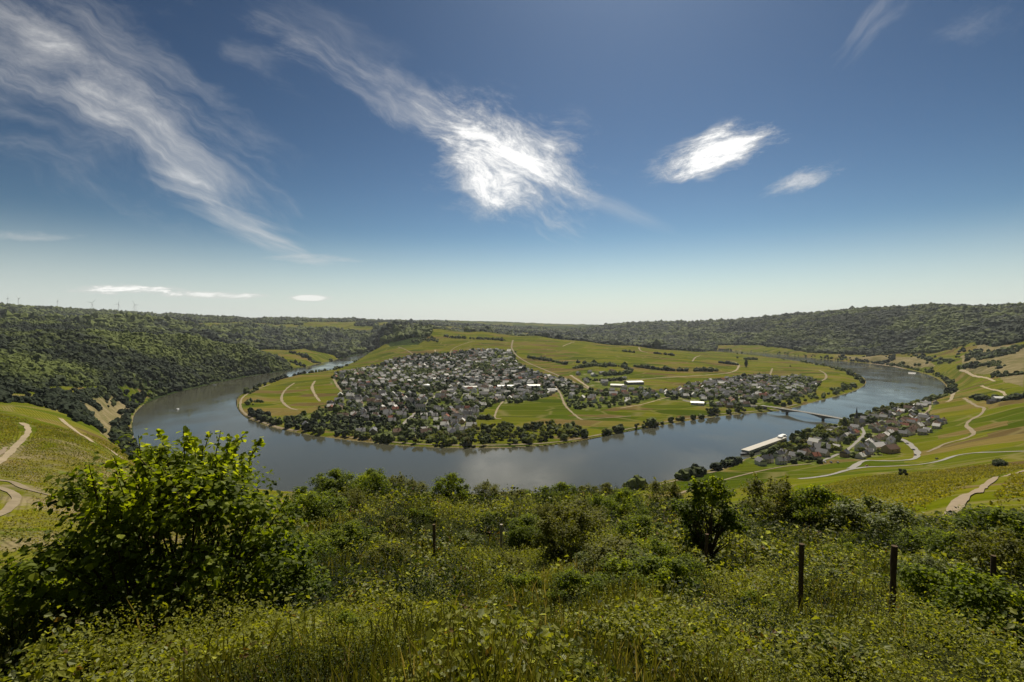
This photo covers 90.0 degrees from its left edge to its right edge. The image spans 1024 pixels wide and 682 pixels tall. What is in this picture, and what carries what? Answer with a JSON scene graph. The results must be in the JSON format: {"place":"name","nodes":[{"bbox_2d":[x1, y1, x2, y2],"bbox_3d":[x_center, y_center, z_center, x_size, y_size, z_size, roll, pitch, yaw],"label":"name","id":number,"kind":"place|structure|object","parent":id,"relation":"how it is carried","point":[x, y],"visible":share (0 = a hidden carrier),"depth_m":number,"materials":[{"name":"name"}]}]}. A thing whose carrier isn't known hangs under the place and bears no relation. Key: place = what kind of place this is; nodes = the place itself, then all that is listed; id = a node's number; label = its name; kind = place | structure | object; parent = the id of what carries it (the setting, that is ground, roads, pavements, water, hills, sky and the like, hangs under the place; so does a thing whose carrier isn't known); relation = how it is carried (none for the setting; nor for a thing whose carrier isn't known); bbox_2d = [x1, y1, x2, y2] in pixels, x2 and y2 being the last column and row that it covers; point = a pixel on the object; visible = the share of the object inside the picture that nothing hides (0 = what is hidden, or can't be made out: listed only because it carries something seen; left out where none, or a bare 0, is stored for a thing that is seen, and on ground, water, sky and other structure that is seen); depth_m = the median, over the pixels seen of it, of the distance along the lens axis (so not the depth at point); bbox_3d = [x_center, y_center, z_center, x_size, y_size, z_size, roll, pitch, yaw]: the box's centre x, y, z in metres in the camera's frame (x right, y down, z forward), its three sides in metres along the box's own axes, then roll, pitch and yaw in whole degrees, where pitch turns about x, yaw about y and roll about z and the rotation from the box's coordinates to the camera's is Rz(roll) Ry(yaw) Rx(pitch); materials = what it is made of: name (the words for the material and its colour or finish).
{"place":"outdoors","nodes":[
{"label":"outdoors","id":0,"kind":"place"},
{"bbox_2d":[0,486,21,515],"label":"path","id":1,"kind":"structure","parent":0,"point":[12,504],"depth_m":242.09,"materials":[{"name":"soil"}]},
{"bbox_2d":[0,422,31,463],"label":"path","id":2,"kind":"structure","parent":0,"point":[13,448],"depth_m":384.65,"materials":[{"name":"soil"}]},
{"bbox_2d":[0,479,56,496],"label":"path","id":3,"kind":"structure","parent":0,"point":[17,484],"depth_m":273.63,"materials":[{"name":"soil"}]},
{"bbox_2d":[239,384,298,430],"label":"riverbank","id":4,"kind":"structure","parent":0,"point":[242,410],"depth_m":937.58,"materials":[{"name":"soil"}]},
{"bbox_2d":[0,318,1023,681],"bbox_3d":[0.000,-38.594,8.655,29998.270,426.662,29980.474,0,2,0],"label":"ground","id":5,"kind":"structure","parent":0,"point":[998,426],"depth_m":880.31,"materials":[{"name":"green plant"}]},
{"bbox_2d":[0,547,141,648],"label":"shrub","id":6,"kind":"object","parent":5,"relation":"on","point":[9,584],"visible":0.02,"depth_m":9.22,"materials":[{"name":"green plant"}]},
{"bbox_2d":[0,413,251,567],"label":"vine rows","id":7,"kind":"object","parent":5,"relation":"on","point":[54,432],"visible":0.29,"depth_m":361.15,"materials":[{"name":"green plant"}]},
{"bbox_2d":[0,425,316,664],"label":"bush","id":8,"kind":"object","parent":5,"relation":"on","point":[213,491],"visible":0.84,"depth_m":8.41,"materials":[{"name":"green plant"}]},
{"bbox_2d":[0,318,339,443],"bbox_3d":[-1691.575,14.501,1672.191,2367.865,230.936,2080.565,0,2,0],"label":"woodland","id":9,"kind":"object","parent":5,"relation":"on","point":[40,352],"visible":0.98,"depth_m":1359.29,"materials":[{"name":"green plant"}]},
{"bbox_2d":[199,528,333,631],"bbox_3d":[-5.148,4.991,10.524,2.762,2.177,2.650,-1,2,-24],"label":"shrub","id":10,"kind":"object","parent":5,"relation":"on","point":[303,574],"visible":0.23,"depth_m":10.51,"materials":[{"name":"green plant"}]},
{"bbox_2d":[284,486,331,508],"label":"shrub","id":11,"kind":"object","parent":5,"relation":"on","point":[304,491],"visible":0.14,"depth_m":38.58,"materials":[{"name":"green plant"}]},
{"bbox_2d":[273,487,350,528],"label":"shrub","id":12,"kind":"object","parent":5,"relation":"on","point":[312,501],"visible":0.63,"depth_m":27.75,"materials":[{"name":"green plant"}]},
{"bbox_2d":[289,531,339,569],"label":"shrub","id":13,"kind":"object","parent":5,"relation":"on","point":[319,541],"visible":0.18,"depth_m":17.62,"materials":[{"name":"green plant"}]},
{"bbox_2d":[305,467,361,497],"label":"shrub","id":14,"kind":"object","parent":5,"relation":"on","point":[323,484],"visible":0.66,"depth_m":41.12,"materials":[{"name":"green plant"}]},
{"bbox_2d":[318,609,367,632],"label":"bramble","id":15,"kind":"object","parent":5,"relation":"on","point":[345,615],"visible":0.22,"depth_m":7.08,"materials":[{"name":"green plant"}]},
{"bbox_2d":[314,519,386,562],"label":"shrub","id":16,"kind":"object","parent":5,"relation":"on","point":[352,529],"visible":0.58,"depth_m":19.21,"materials":[{"name":"green plant"}]},
{"bbox_2d":[331,561,371,590],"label":"bramble","id":17,"kind":"object","parent":5,"relation":"on","point":[347,563],"visible":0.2,"depth_m":14.09,"materials":[{"name":"green plant"}]},
{"bbox_2d":[337,486,369,516],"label":"shrub","id":18,"kind":"object","parent":5,"relation":"on","point":[358,495],"visible":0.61,"depth_m":32.06,"materials":[{"name":"green plant"}]},
{"bbox_2d":[342,468,388,488],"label":"shrub","id":19,"kind":"object","parent":5,"relation":"on","point":[370,470],"visible":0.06,"depth_m":50.64,"materials":[{"name":"green plant"}]},
{"bbox_2d":[348,471,392,499],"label":"shrub","id":20,"kind":"object","parent":5,"relation":"on","point":[379,478],"visible":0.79,"depth_m":40.98,"materials":[{"name":"green plant"}]},
{"bbox_2d":[360,540,415,583],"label":"shrub","id":21,"kind":"object","parent":5,"relation":"on","point":[380,547],"visible":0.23,"depth_m":15.12,"materials":[{"name":"green plant"}]},
{"bbox_2d":[376,515,409,539],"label":"bramble","id":22,"kind":"object","parent":5,"relation":"on","point":[398,525],"visible":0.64,"depth_m":26.32,"materials":[{"name":"green plant"}]},
{"bbox_2d":[386,471,409,493],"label":"shrub","id":23,"kind":"object","parent":5,"relation":"on","point":[396,481],"visible":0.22,"depth_m":52.29,"materials":[{"name":"green plant"}]},
{"bbox_2d":[392,578,435,607],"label":"bramble","id":24,"kind":"object","parent":5,"relation":"on","point":[416,593],"visible":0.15,"depth_m":12.18,"materials":[{"name":"green plant"}]},
{"bbox_2d":[401,477,429,495],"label":"shrub","id":25,"kind":"object","parent":5,"relation":"on","point":[421,485],"visible":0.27,"depth_m":45.11,"materials":[{"name":"green plant"}]},
{"bbox_2d":[398,508,434,528],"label":"shrub","id":26,"kind":"object","parent":5,"relation":"on","point":[422,515],"visible":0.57,"depth_m":31.23,"materials":[{"name":"green plant"}]},
{"bbox_2d":[412,399,425,410],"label":"church","id":27,"kind":"structure","parent":5,"relation":"on","point":[422,407],"depth_m":997.23,"materials":[{"name":"stone"}]},
{"bbox_2d":[432,524,435,553],"bbox_3d":[-2.917,7.941,19.235,0.137,2.134,0.125,0,2,0],"label":"fence post","id":28,"kind":"object","parent":5,"relation":"on","point":[434,538],"visible":0.56,"depth_m":19.18,"materials":[{"name":"brown wood"}]},
{"bbox_2d":[420,472,470,510],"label":"shrub","id":29,"kind":"object","parent":5,"relation":"on","point":[451,481],"visible":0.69,"depth_m":40.09,"materials":[{"name":"green plant"}]},
{"bbox_2d":[0,302,894,357],"bbox_3d":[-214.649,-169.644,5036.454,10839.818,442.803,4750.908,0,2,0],"label":"woodland","id":30,"kind":"object","parent":5,"relation":"on","point":[338,341],"visible":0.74,"depth_m":4111.75,"materials":[{"name":"green plant"}]},
{"bbox_2d":[450,530,486,553],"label":"bramble","id":31,"kind":"object","parent":5,"relation":"on","point":[478,537],"visible":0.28,"depth_m":24.37,"materials":[{"name":"green plant"}]},
{"bbox_2d":[472,479,503,500],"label":"shrub","id":32,"kind":"object","parent":5,"relation":"on","point":[486,486],"visible":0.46,"depth_m":46.10,"materials":[{"name":"green plant"}]},
{"bbox_2d":[476,511,510,531],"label":"shrub","id":33,"kind":"object","parent":5,"relation":"on","point":[488,515],"visible":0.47,"depth_m":33.10,"materials":[{"name":"green plant"}]},
{"bbox_2d":[486,552,526,586],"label":"shrub","id":34,"kind":"object","parent":5,"relation":"on","point":[518,560],"visible":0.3,"depth_m":16.22,"materials":[{"name":"green plant"}]},
{"bbox_2d":[0,490,1019,681],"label":"tall grass","id":35,"kind":"structure","parent":5,"relation":"on","point":[434,625],"depth_m":5.46,"materials":[{"name":"green plant"}]},
{"bbox_2d":[0,468,1023,681],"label":"undergrowth","id":36,"kind":"object","parent":5,"relation":"on","point":[683,625],"visible":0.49,"depth_m":8.15,"materials":[{"name":"green plant"}]},
{"bbox_2d":[0,359,1023,436],"bbox_3d":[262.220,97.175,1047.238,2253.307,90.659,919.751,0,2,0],"label":"hedgerow scrub","id":37,"kind":"object","parent":5,"relation":"on","point":[75,415],"visible":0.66,"depth_m":836.72,"materials":[{"name":"green plant"}]},
{"bbox_2d":[501,489,529,503],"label":"shrub","id":38,"kind":"object","parent":5,"relation":"on","point":[518,492],"visible":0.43,"depth_m":47.42,"materials":[{"name":"green plant"}]},
{"bbox_2d":[497,571,545,608],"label":"bramble","id":39,"kind":"object","parent":5,"relation":"on","point":[524,576],"visible":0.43,"depth_m":13.24,"materials":[{"name":"green plant"}]},
{"bbox_2d":[506,512,557,549],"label":"shrub","id":40,"kind":"object","parent":5,"relation":"on","point":[520,535],"visible":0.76,"depth_m":23.94,"materials":[{"name":"green plant"}]},
{"bbox_2d":[109,348,958,488],"bbox_3d":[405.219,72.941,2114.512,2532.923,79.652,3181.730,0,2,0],"label":"village trees","id":41,"kind":"object","parent":5,"relation":"on","point":[635,481],"visible":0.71,"depth_m":1100.61,"materials":[{"name":"green plant"}]},
{"bbox_2d":[532,500,556,523],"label":"shrub","id":42,"kind":"object","parent":5,"relation":"on","point":[539,511],"visible":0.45,"depth_m":30.21,"materials":[{"name":"green plant"}]},
{"bbox_2d":[532,485,560,503],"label":"shrub","id":43,"kind":"object","parent":5,"relation":"on","point":[543,490],"visible":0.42,"depth_m":40.08,"materials":[{"name":"green plant"}]},
{"bbox_2d":[551,481,577,504],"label":"shrub","id":44,"kind":"object","parent":5,"relation":"on","point":[563,485],"visible":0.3,"depth_m":42.09,"materials":[{"name":"green plant"}]},
{"bbox_2d":[528,500,604,566],"bbox_3d":[2.150,7.331,19.169,2.596,2.645,2.366,1,2,29],"label":"shrub","id":45,"kind":"object","parent":5,"relation":"on","point":[572,531],"visible":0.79,"depth_m":18.93,"materials":[{"name":"green plant"}]},
{"bbox_2d":[545,567,604,610],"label":"shrub","id":46,"kind":"object","parent":5,"relation":"on","point":[572,577],"visible":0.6,"depth_m":12.00,"materials":[{"name":"green plant"}]},
{"bbox_2d":[334,348,820,398],"bbox_3d":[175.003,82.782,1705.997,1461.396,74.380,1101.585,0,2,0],"label":"distant houses","id":47,"kind":"structure","parent":5,"relation":"on","point":[485,387],"depth_m":1410.27,"materials":[{"name":"stone"}]},
{"bbox_2d":[556,494,609,544],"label":"shrub","id":48,"kind":"object","parent":5,"relation":"on","point":[584,501],"visible":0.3,"depth_m":23.27,"materials":[{"name":"green plant"}]},
{"bbox_2d":[572,545,608,569],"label":"bramble","id":49,"kind":"object","parent":5,"relation":"on","point":[585,558],"visible":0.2,"depth_m":16.15,"materials":[{"name":"green plant"}]},
{"bbox_2d":[581,493,615,516],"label":"shrub","id":50,"kind":"object","parent":5,"relation":"on","point":[596,499],"visible":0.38,"depth_m":32.98,"materials":[{"name":"green plant"}]},
{"bbox_2d":[589,482,615,495],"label":"shrub","id":51,"kind":"object","parent":5,"relation":"on","point":[605,487],"visible":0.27,"depth_m":46.55,"materials":[{"name":"green plant"}]},
{"bbox_2d":[578,534,652,577],"bbox_3d":[2.943,6.390,14.586,2.183,1.638,1.990,-1,2,-35],"label":"shrub","id":52,"kind":"object","parent":5,"relation":"on","point":[618,545],"visible":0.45,"depth_m":14.60,"materials":[{"name":"green plant"}]},
{"bbox_2d":[599,488,649,520],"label":"shrub","id":53,"kind":"object","parent":5,"relation":"on","point":[625,496],"visible":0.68,"depth_m":30.05,"materials":[{"name":"green plant"}]},
{"bbox_2d":[592,544,665,593],"bbox_3d":[3.208,6.092,13.151,2.145,1.322,2.474,1,2,32],"label":"shrub","id":54,"kind":"object","parent":5,"relation":"on","point":[620,564],"visible":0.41,"depth_m":13.11,"materials":[{"name":"green plant"}]},
{"bbox_2d":[602,513,668,554],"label":"shrub","id":55,"kind":"object","parent":5,"relation":"on","point":[641,520],"visible":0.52,"depth_m":21.15,"materials":[{"name":"green plant"}]},
{"bbox_2d":[623,533,677,564],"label":"shrub","id":56,"kind":"object","parent":5,"relation":"on","point":[660,545],"visible":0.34,"depth_m":17.00,"materials":[{"name":"green plant"}]},
{"bbox_2d":[289,334,1023,375],"bbox_3d":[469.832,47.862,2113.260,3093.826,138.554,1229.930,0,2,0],"label":"hedgerow scrub","id":57,"kind":"object","parent":5,"relation":"on","point":[978,354],"visible":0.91,"depth_m":1891.78,"materials":[{"name":"green plant"}]},
{"bbox_2d":[616,556,708,611],"bbox_3d":[3.651,5.818,12.148,1.980,1.322,2.284,-1,2,-25],"label":"shrub","id":58,"kind":"object","parent":5,"relation":"on","point":[679,567],"visible":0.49,"depth_m":12.06,"materials":[{"name":"green plant"}]},
{"bbox_2d":[643,476,684,515],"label":"shrub","id":59,"kind":"object","parent":5,"relation":"on","point":[655,486],"visible":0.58,"depth_m":36.06,"materials":[{"name":"green plant"}]},
{"bbox_2d":[661,520,689,546],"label":"bramble","id":60,"kind":"object","parent":5,"relation":"on","point":[684,527],"visible":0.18,"depth_m":24.01,"materials":[{"name":"green plant"}]},
{"bbox_2d":[666,552,713,595],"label":"shrub","id":61,"kind":"object","parent":5,"relation":"on","point":[699,565],"visible":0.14,"depth_m":14.15,"materials":[{"name":"green plant"}]},
{"bbox_2d":[704,533,708,565],"bbox_3d":[6.495,7.565,17.223,0.226,2.167,0.126,0,2,0],"label":"fence post","id":62,"kind":"object","parent":5,"relation":"on","point":[706,545],"visible":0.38,"depth_m":17.16,"materials":[{"name":"brown wood"}]},
{"bbox_2d":[666,474,750,566],"bbox_3d":[7.141,6.894,19.054,2.638,4.094,2.701,0,2,0],"label":"young tree","id":63,"kind":"object","parent":5,"relation":"on","point":[711,491],"visible":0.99,"depth_m":18.61,"materials":[{"name":"green plant"}]},
{"bbox_2d":[726,517,760,540],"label":"shrub","id":64,"kind":"object","parent":5,"relation":"on","point":[756,523],"visible":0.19,"depth_m":29.11,"materials":[{"name":"green plant"}]},
{"bbox_2d":[728,589,778,622],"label":"bramble","id":65,"kind":"object","parent":5,"relation":"on","point":[754,596],"visible":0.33,"depth_m":12.06,"materials":[{"name":"green plant"}]},
{"bbox_2d":[739,494,780,513],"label":"shrub","id":66,"kind":"object","parent":5,"relation":"on","point":[756,500],"visible":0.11,"depth_m":44.52,"materials":[{"name":"green plant"}]},
{"bbox_2d":[754,456,766,465],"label":"house","id":67,"kind":"structure","parent":5,"relation":"on","point":[759,461],"depth_m":615.64,"materials":[{"name":"grey stone"}]},
{"bbox_2d":[743,537,788,567],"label":"bramble","id":68,"kind":"object","parent":5,"relation":"on","point":[769,544],"visible":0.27,"depth_m":22.10,"materials":[{"name":"green plant"}]},
{"bbox_2d":[761,454,773,462],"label":"house","id":69,"kind":"structure","parent":5,"relation":"on","point":[769,458],"depth_m":628.57,"materials":[{"name":"stone"}]},
{"bbox_2d":[736,472,807,530],"bbox_3d":[18.229,11.578,36.303,4.493,4.577,4.095,0,2,4],"label":"shrub","id":70,"kind":"object","parent":5,"relation":"on","point":[779,488],"visible":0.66,"depth_m":35.84,"materials":[{"name":"green plant"}]},
{"bbox_2d":[775,456,786,464],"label":"house","id":71,"kind":"structure","parent":5,"relation":"on","point":[781,460],"depth_m":616.80,"materials":[{"name":"grey stone"}]},
{"bbox_2d":[798,543,803,613],"bbox_3d":[6.638,5.830,11.774,0.116,2.360,0.113,0,2,0],"label":"fence post","id":72,"kind":"object","parent":5,"relation":"on","point":[801,572],"visible":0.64,"depth_m":11.72,"materials":[{"name":"brown wood"}]},
{"bbox_2d":[761,405,847,419],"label":"road bridge","id":73,"kind":"structure","parent":5,"relation":"on","point":[823,417],"depth_m":954.51,"materials":[{"name":"concrete"}]},
{"bbox_2d":[785,483,855,542],"bbox_3d":[20.729,11.562,34.508,4.346,4.215,5.419,1,2,24],"label":"shrub","id":74,"kind":"object","parent":5,"relation":"on","point":[807,497],"visible":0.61,"depth_m":33.89,"materials":[{"name":"green plant"}]},
{"bbox_2d":[815,447,829,456],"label":"house","id":75,"kind":"structure","parent":5,"relation":"on","point":[824,452],"depth_m":645.40,"materials":[{"name":"stone"}]},
{"bbox_2d":[811,567,857,601],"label":"bramble","id":76,"kind":"object","parent":5,"relation":"on","point":[837,573],"visible":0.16,"depth_m":16.37,"materials":[{"name":"green plant"}]},
{"bbox_2d":[822,538,864,569],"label":"bramble","id":77,"kind":"object","parent":5,"relation":"on","point":[850,546],"visible":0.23,"depth_m":24.05,"materials":[{"name":"green plant"}]},
{"bbox_2d":[665,302,1023,354],"bbox_3d":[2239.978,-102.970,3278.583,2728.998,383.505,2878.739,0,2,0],"label":"woodland","id":78,"kind":"object","parent":5,"relation":"on","point":[897,329],"visible":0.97,"depth_m":3205.74,"materials":[{"name":"green plant"}]},
{"bbox_2d":[821,638,875,681],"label":"bramble","id":79,"kind":"object","parent":5,"relation":"on","point":[860,674],"visible":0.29,"depth_m":8.11,"materials":[{"name":"green plant"}]},
{"bbox_2d":[839,532,867,554],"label":"shrub","id":80,"kind":"object","parent":5,"relation":"on","point":[851,535],"visible":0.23,"depth_m":29.19,"materials":[{"name":"green plant"}]},
{"bbox_2d":[854,408,865,426],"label":"church","id":81,"kind":"structure","parent":5,"relation":"on","point":[859,422],"depth_m":840.98,"materials":[{"name":"stone"}]},
{"bbox_2d":[869,442,885,451],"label":"hall","id":82,"kind":"structure","parent":5,"relation":"on","point":[874,445],"depth_m":668.05,"materials":[{"name":"metal"}]},
{"bbox_2d":[825,490,931,550],"bbox_3d":[22.433,11.236,31.068,4.504,3.730,4.942,-1,2,-21],"label":"shrub","id":83,"kind":"object","parent":5,"relation":"on","point":[895,513],"visible":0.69,"depth_m":31.18,"materials":[{"name":"green plant"}]},
{"bbox_2d":[880,444,900,453],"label":"house","id":84,"kind":"structure","parent":5,"relation":"on","point":[891,448],"depth_m":653.72,"materials":[{"name":"brown tile"}]},
{"bbox_2d":[888,545,897,636],"bbox_3d":[7.847,5.375,10.560,0.146,2.335,0.122,0,2,0],"label":"fence post","id":85,"kind":"object","parent":5,"relation":"on","point":[893,560],"visible":0.54,"depth_m":10.50,"materials":[{"name":"brown wood"}]},
{"bbox_2d":[774,463,1023,520],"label":"vine rows","id":86,"kind":"object","parent":5,"relation":"on","point":[917,480],"visible":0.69,"depth_m":265.97,"materials":[{"name":"green plant"}]},
{"bbox_2d":[880,525,948,555],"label":"shrub","id":87,"kind":"object","parent":5,"relation":"on","point":[916,536],"visible":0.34,"depth_m":27.63,"materials":[{"name":"green plant"}]},
{"bbox_2d":[897,579,936,605],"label":"bramble","id":88,"kind":"object","parent":5,"relation":"on","point":[905,585],"visible":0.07,"depth_m":14.59,"materials":[{"name":"green plant"}]},
{"bbox_2d":[889,554,956,582],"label":"shrub","id":89,"kind":"object","parent":5,"relation":"on","point":[937,564],"visible":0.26,"depth_m":19.24,"materials":[{"name":"green plant"}]},
{"bbox_2d":[888,562,1023,650],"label":"shrub","id":90,"kind":"object","parent":5,"relation":"on","point":[969,587],"visible":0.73,"depth_m":10.86,"materials":[{"name":"green plant"}]},
{"bbox_2d":[922,530,992,565],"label":"shrub","id":91,"kind":"object","parent":5,"relation":"on","point":[945,539],"visible":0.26,"depth_m":24.29,"materials":[{"name":"green plant"}]},
{"bbox_2d":[952,505,990,532],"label":"shrub","id":92,"kind":"object","parent":5,"relation":"on","point":[962,511],"visible":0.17,"depth_m":33.48,"materials":[{"name":"green plant"}]},
{"bbox_2d":[939,503,1023,553],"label":"shrub","id":93,"kind":"object","parent":5,"relation":"on","point":[995,514],"visible":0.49,"depth_m":27.55,"materials":[{"name":"green plant"}]},
{"bbox_2d":[947,520,1023,595],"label":"shrub","id":94,"kind":"object","parent":5,"relation":"on","point":[1008,547],"visible":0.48,"depth_m":17.13,"materials":[{"name":"green plant"}]},
{"bbox_2d":[990,555,996,575],"bbox_3d":[14.276,7.340,15.216,0.168,1.955,0.151,0,2,0],"label":"fence post","id":95,"kind":"object","parent":5,"relation":"on","point":[993,558],"visible":0.34,"depth_m":15.16,"materials":[{"name":"brown wood"}]},
{"bbox_2d":[990,458,1008,466],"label":"bush","id":96,"kind":"object","parent":5,"relation":"on","point":[998,462],"visible":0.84,"depth_m":441.36,"materials":[{"name":"green plant"}]},
{"bbox_2d":[0,0,1023,324],"label":"sky","id":97,"kind":"structure","parent":0,"point":[599,162],"materials":[{"name":"blue"}]},
{"bbox_2d":[133,350,945,493],"bbox_3d":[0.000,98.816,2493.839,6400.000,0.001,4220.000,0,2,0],"label":"river water","id":98,"kind":"structure","parent":0,"point":[661,453],"depth_m":730.94,"materials":[{"name":"grey liquid"}]},
{"bbox_2d":[740,436,786,454],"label":"cruise ship","id":99,"kind":"object","parent":98,"relation":"on","point":[761,446],"visible":0.96,"depth_m":715.54,"materials":[{"name":"paint"}]},
{"bbox_2d":[349,404,797,445],"bbox_3d":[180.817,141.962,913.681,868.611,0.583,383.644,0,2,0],"label":"path","id":100,"kind":"structure","parent":0,"point":[558,441],"depth_m":753.72,"materials":[{"name":"soil"}]},
{"bbox_2d":[823,418,896,460],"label":"road","id":101,"kind":"structure","parent":0,"point":[857,440],"depth_m":714.63,"materials":[{"name":"asphalt"}]},
{"bbox_2d":[848,439,920,467],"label":"road","id":102,"kind":"structure","parent":0,"point":[917,452],"depth_m":613.45,"materials":[{"name":"grey asphalt"}]},
{"bbox_2d":[798,451,1017,478],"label":"road","id":103,"kind":"structure","parent":0,"point":[888,466],"depth_m":553.28,"materials":[{"name":"grey asphalt"}]},
{"bbox_2d":[927,398,985,451],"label":"road","id":104,"kind":"structure","parent":0,"point":[970,429],"depth_m":738.71,"materials":[{"name":"soil"}]},
{"bbox_2d":[942,470,1023,515],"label":"path","id":105,"kind":"structure","parent":0,"point":[959,501],"depth_m":132.00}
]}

